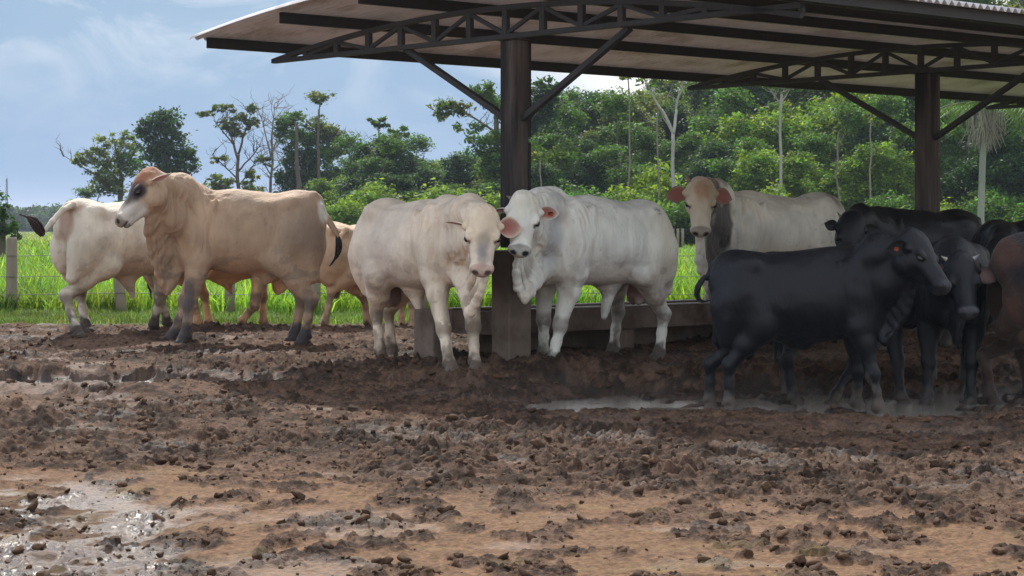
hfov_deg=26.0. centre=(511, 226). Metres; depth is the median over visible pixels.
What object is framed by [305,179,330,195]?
broadleaf tree
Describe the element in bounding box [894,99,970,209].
broadleaf tree
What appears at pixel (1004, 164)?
broadleaf tree
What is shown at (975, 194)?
shrub
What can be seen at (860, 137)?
broadleaf tree
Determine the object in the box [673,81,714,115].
tall forest tree
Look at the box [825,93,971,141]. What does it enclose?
broadleaf tree
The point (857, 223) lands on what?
bull
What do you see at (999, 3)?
tall forest tree
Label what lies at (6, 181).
radio mast
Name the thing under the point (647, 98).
open crown tree
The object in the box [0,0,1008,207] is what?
sky
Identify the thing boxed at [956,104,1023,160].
broadleaf tree
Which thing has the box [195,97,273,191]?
airy umbrella tree
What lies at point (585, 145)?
creeper covered tree
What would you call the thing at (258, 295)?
bull
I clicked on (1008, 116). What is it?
broadleaf tree
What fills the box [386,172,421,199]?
broadleaf tree
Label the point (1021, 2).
tall forest tree
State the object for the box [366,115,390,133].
umbrella leaf tree
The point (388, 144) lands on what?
broadleaf tree
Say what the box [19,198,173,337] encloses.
bull
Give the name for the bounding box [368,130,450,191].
broadleaf tree
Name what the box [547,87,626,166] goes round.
broadleaf tree
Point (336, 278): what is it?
bull
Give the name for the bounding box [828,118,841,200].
thin grey trunk tree
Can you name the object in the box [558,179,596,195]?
shrub
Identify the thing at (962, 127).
creeper covered tree
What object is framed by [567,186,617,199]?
shrub
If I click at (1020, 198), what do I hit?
shrub
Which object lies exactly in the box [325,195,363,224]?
shrub
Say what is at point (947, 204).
shrub
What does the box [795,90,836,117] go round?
tall forest tree
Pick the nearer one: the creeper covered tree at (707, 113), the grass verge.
the grass verge
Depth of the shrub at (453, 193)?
100.98 m
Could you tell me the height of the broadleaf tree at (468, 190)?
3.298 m
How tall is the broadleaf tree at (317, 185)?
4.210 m
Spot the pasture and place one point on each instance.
(47, 234)
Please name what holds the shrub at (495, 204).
on the ground at (954, 546)
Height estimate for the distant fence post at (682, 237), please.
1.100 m
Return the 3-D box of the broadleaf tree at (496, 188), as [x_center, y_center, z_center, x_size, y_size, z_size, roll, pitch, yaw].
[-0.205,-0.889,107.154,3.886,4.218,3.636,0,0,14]
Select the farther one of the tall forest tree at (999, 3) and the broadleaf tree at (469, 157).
the tall forest tree at (999, 3)
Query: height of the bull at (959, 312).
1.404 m
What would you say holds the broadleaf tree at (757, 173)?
on the ground at (954, 546)
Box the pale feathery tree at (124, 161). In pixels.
[53,129,146,200]
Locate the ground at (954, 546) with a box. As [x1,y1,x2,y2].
[0,232,1023,575]
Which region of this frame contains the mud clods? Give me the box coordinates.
[0,321,1023,575]
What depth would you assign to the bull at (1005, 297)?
17.11 m
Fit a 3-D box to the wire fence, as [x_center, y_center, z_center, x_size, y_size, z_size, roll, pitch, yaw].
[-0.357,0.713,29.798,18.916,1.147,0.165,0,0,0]
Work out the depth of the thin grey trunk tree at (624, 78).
101.82 m
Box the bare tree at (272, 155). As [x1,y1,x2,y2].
[247,86,299,192]
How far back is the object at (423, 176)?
122.20 m
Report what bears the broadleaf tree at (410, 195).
on the ground at (954, 546)
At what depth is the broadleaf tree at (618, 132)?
111.91 m
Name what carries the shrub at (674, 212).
on the ground at (954, 546)
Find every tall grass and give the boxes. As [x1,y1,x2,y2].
[0,239,695,264]
[0,251,704,314]
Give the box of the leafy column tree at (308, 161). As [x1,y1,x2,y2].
[268,89,371,192]
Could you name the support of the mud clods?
on the ground at (954, 546)
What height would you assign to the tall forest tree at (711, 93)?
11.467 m
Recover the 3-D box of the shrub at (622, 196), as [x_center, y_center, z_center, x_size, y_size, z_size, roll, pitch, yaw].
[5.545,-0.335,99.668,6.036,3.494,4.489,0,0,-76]
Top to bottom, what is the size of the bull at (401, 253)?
1.551 m
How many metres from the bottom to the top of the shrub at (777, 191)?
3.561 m
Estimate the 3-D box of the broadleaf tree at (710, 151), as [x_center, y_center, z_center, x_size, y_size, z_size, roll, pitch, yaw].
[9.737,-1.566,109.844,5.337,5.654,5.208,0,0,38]
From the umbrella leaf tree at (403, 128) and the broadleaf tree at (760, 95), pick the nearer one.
the broadleaf tree at (760, 95)
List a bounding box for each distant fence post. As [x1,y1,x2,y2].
[676,228,678,245]
[681,228,683,247]
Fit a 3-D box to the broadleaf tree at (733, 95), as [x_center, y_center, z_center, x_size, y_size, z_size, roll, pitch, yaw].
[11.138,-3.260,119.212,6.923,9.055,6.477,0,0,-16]
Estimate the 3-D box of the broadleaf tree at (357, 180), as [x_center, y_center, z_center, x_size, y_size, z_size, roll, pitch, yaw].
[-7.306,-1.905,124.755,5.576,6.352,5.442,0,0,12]
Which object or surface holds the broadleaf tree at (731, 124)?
on the ground at (954, 546)
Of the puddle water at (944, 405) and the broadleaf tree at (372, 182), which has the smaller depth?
the puddle water at (944, 405)
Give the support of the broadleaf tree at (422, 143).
on the ground at (954, 546)
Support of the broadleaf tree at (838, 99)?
on the ground at (954, 546)
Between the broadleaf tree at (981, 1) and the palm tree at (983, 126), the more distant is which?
the broadleaf tree at (981, 1)
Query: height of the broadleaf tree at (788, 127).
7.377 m
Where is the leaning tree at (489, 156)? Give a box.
[425,75,567,198]
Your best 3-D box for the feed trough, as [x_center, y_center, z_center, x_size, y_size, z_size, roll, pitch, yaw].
[4.927,1.060,25.165,16.407,0.680,0.754,0,0,-44]
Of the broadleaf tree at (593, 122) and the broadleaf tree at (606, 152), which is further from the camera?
the broadleaf tree at (593, 122)
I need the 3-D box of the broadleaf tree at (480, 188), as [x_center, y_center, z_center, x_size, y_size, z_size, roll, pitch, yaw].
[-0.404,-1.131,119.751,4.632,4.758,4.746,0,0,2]
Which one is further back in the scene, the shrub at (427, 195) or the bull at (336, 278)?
the shrub at (427, 195)
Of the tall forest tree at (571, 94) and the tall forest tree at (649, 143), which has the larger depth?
the tall forest tree at (571, 94)
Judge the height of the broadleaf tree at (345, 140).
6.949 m
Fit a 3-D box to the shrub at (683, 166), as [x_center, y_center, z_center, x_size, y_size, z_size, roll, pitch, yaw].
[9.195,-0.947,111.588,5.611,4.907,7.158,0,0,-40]
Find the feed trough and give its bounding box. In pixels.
[414,299,995,358]
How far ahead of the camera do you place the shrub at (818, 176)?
106.26 m
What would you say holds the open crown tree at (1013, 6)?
on the ground at (954, 546)
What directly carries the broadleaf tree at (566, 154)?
on the ground at (954, 546)
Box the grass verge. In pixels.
[0,304,408,324]
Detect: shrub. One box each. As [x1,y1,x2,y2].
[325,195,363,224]
[326,178,409,211]
[398,178,485,202]
[433,188,473,197]
[474,186,499,247]
[554,184,589,195]
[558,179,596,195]
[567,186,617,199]
[606,181,670,212]
[617,154,682,208]
[658,182,738,247]
[664,209,690,246]
[670,161,691,177]
[752,158,859,209]
[755,179,792,197]
[850,189,913,209]
[906,191,914,209]
[940,197,959,210]
[940,203,953,210]
[952,180,1022,214]
[953,190,1023,222]
[999,198,1023,219]
[1008,190,1023,202]
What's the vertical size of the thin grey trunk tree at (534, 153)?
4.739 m
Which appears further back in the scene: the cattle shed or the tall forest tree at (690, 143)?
the tall forest tree at (690, 143)
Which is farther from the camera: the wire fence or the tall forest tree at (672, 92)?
the tall forest tree at (672, 92)
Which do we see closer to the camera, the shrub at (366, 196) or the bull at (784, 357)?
the bull at (784, 357)
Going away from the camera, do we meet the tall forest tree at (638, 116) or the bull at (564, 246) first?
the bull at (564, 246)
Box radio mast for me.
[5,179,7,202]
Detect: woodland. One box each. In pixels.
[0,203,61,231]
[7,202,59,211]
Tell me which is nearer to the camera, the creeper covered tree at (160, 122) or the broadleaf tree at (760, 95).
the broadleaf tree at (760, 95)
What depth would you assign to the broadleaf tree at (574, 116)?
113.42 m
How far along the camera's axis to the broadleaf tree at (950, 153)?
110.08 m
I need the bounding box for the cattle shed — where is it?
[188,0,1023,360]
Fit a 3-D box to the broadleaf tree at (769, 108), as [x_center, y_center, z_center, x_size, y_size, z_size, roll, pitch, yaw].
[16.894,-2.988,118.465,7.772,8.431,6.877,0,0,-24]
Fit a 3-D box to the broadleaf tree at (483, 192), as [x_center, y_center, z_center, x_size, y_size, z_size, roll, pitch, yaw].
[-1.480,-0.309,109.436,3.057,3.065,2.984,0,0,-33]
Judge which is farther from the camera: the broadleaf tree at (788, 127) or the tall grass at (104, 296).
the broadleaf tree at (788, 127)
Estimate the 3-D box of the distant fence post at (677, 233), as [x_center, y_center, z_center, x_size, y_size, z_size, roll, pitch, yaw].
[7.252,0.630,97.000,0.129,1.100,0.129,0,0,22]
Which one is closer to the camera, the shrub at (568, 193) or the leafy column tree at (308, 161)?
the shrub at (568, 193)
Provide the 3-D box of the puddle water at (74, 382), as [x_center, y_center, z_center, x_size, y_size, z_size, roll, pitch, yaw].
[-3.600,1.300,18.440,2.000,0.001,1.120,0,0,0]
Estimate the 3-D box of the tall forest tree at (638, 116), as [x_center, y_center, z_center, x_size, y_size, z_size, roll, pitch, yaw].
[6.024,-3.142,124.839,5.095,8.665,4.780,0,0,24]
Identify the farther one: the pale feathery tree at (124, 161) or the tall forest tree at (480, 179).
the pale feathery tree at (124, 161)
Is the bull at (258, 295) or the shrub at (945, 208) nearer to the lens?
the bull at (258, 295)
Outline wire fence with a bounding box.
[0,237,703,313]
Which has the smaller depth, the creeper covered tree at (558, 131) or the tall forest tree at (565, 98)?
the creeper covered tree at (558, 131)
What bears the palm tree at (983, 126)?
on the ground at (954, 546)
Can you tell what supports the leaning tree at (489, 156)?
on the ground at (954, 546)
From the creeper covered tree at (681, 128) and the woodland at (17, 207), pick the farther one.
the woodland at (17, 207)
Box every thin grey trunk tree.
[531,150,546,186]
[618,77,633,190]
[648,97,667,201]
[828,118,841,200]
[863,110,873,201]
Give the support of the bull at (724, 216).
on the ground at (954, 546)
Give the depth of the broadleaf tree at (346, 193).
119.38 m
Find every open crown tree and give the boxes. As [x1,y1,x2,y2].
[596,80,697,155]
[1003,1,1023,8]
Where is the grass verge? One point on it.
(19, 314)
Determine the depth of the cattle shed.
21.89 m
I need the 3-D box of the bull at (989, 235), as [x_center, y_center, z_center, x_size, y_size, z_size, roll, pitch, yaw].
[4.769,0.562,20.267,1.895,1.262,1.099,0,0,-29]
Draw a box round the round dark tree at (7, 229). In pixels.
[0,186,23,258]
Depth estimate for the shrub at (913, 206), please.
103.18 m
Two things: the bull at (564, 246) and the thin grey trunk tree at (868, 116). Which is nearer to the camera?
the bull at (564, 246)
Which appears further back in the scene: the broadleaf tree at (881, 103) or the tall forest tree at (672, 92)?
the tall forest tree at (672, 92)
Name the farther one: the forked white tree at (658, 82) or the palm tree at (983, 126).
the forked white tree at (658, 82)
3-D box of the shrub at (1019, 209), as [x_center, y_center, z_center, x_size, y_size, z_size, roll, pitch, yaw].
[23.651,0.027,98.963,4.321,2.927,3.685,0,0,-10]
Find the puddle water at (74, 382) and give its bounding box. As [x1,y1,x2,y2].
[35,381,155,383]
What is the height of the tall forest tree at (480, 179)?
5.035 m
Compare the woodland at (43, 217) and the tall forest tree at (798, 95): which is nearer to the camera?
the tall forest tree at (798, 95)
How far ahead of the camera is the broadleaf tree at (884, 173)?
103.74 m
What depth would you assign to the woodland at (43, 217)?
521.43 m
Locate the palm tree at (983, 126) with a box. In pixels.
[906,102,1023,223]
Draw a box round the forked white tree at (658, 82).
[633,78,695,209]
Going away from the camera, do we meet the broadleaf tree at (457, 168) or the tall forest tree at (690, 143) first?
the tall forest tree at (690, 143)
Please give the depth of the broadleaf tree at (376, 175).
114.74 m
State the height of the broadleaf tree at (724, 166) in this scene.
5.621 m
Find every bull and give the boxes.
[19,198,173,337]
[115,166,341,343]
[147,270,286,324]
[317,221,414,326]
[348,193,522,371]
[496,186,678,360]
[665,172,844,301]
[694,227,951,413]
[765,245,916,404]
[824,203,981,349]
[913,233,996,404]
[971,219,1023,338]
[976,232,1023,403]
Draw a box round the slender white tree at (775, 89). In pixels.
[762,86,802,195]
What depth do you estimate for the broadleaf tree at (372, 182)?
109.05 m
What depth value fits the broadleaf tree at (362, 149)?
127.88 m
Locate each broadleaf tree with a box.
[72,175,110,199]
[304,175,348,208]
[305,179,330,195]
[322,131,366,193]
[332,139,410,197]
[333,141,379,192]
[335,171,395,206]
[335,191,355,201]
[342,132,407,194]
[363,180,388,192]
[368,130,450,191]
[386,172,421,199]
[401,190,421,201]
[402,132,435,160]
[419,157,461,181]
[433,167,464,189]
[438,153,478,191]
[439,150,479,175]
[459,187,483,192]
[474,180,489,195]
[474,190,494,199]
[478,182,499,197]
[481,139,587,199]
[530,101,591,177]
[531,161,578,195]
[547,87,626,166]
[557,151,620,198]
[574,85,683,191]
[588,142,657,195]
[664,87,758,167]
[675,138,738,187]
[693,109,784,183]
[695,86,787,141]
[698,135,773,182]
[726,146,827,197]
[730,109,835,179]
[749,92,846,165]
[786,102,877,203]
[802,92,896,173]
[818,138,914,207]
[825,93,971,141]
[828,94,914,166]
[863,94,961,194]
[867,96,977,161]
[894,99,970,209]
[939,101,1000,208]
[940,109,1023,210]
[954,0,994,4]
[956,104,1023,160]
[957,108,1022,150]
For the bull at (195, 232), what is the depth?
21.88 m
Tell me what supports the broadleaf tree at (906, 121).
on the ground at (954, 546)
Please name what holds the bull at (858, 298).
on the ground at (954, 546)
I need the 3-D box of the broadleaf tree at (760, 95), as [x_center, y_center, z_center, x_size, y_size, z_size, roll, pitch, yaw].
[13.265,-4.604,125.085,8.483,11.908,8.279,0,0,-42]
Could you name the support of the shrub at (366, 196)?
on the ground at (954, 546)
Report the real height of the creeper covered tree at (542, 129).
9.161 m
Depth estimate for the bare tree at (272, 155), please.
149.99 m
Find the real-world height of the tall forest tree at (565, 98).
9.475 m
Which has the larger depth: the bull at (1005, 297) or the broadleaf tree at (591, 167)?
the broadleaf tree at (591, 167)
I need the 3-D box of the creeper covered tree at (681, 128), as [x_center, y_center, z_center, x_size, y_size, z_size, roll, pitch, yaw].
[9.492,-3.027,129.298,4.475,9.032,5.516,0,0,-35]
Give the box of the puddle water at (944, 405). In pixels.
[523,395,1020,416]
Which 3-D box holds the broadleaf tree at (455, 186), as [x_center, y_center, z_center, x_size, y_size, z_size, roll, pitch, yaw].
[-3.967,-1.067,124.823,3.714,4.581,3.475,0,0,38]
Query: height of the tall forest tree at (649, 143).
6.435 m
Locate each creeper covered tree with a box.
[131,105,204,184]
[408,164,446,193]
[529,93,568,163]
[532,121,580,164]
[573,136,612,169]
[643,98,703,166]
[679,107,718,157]
[949,99,978,149]
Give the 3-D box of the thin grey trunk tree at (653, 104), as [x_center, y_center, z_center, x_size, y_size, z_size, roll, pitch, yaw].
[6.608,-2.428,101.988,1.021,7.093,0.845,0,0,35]
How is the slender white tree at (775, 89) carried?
on the ground at (954, 546)
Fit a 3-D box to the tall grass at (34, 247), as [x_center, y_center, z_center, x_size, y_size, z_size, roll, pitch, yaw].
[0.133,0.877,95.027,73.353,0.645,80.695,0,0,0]
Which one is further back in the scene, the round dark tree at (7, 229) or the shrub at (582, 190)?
the shrub at (582, 190)
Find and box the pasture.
[6,232,52,241]
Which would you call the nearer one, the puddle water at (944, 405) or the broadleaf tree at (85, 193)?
the puddle water at (944, 405)
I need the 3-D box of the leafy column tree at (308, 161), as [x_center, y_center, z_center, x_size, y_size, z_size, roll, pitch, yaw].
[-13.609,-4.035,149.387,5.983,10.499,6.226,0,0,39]
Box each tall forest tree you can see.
[471,159,484,190]
[554,93,574,110]
[560,86,610,148]
[576,95,665,171]
[619,128,676,166]
[630,79,692,154]
[646,130,706,178]
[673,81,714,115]
[693,82,727,114]
[757,86,820,119]
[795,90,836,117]
[969,0,1003,5]
[997,0,1023,6]
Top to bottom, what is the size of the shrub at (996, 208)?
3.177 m
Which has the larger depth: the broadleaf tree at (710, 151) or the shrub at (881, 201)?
the broadleaf tree at (710, 151)
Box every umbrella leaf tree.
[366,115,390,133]
[386,125,409,137]
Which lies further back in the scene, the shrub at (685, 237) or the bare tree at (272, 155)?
the bare tree at (272, 155)
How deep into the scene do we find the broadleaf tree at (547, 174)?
103.99 m
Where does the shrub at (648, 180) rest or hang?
on the ground at (954, 546)
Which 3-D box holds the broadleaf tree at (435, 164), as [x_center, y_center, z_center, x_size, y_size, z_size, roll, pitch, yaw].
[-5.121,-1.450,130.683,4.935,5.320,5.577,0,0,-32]

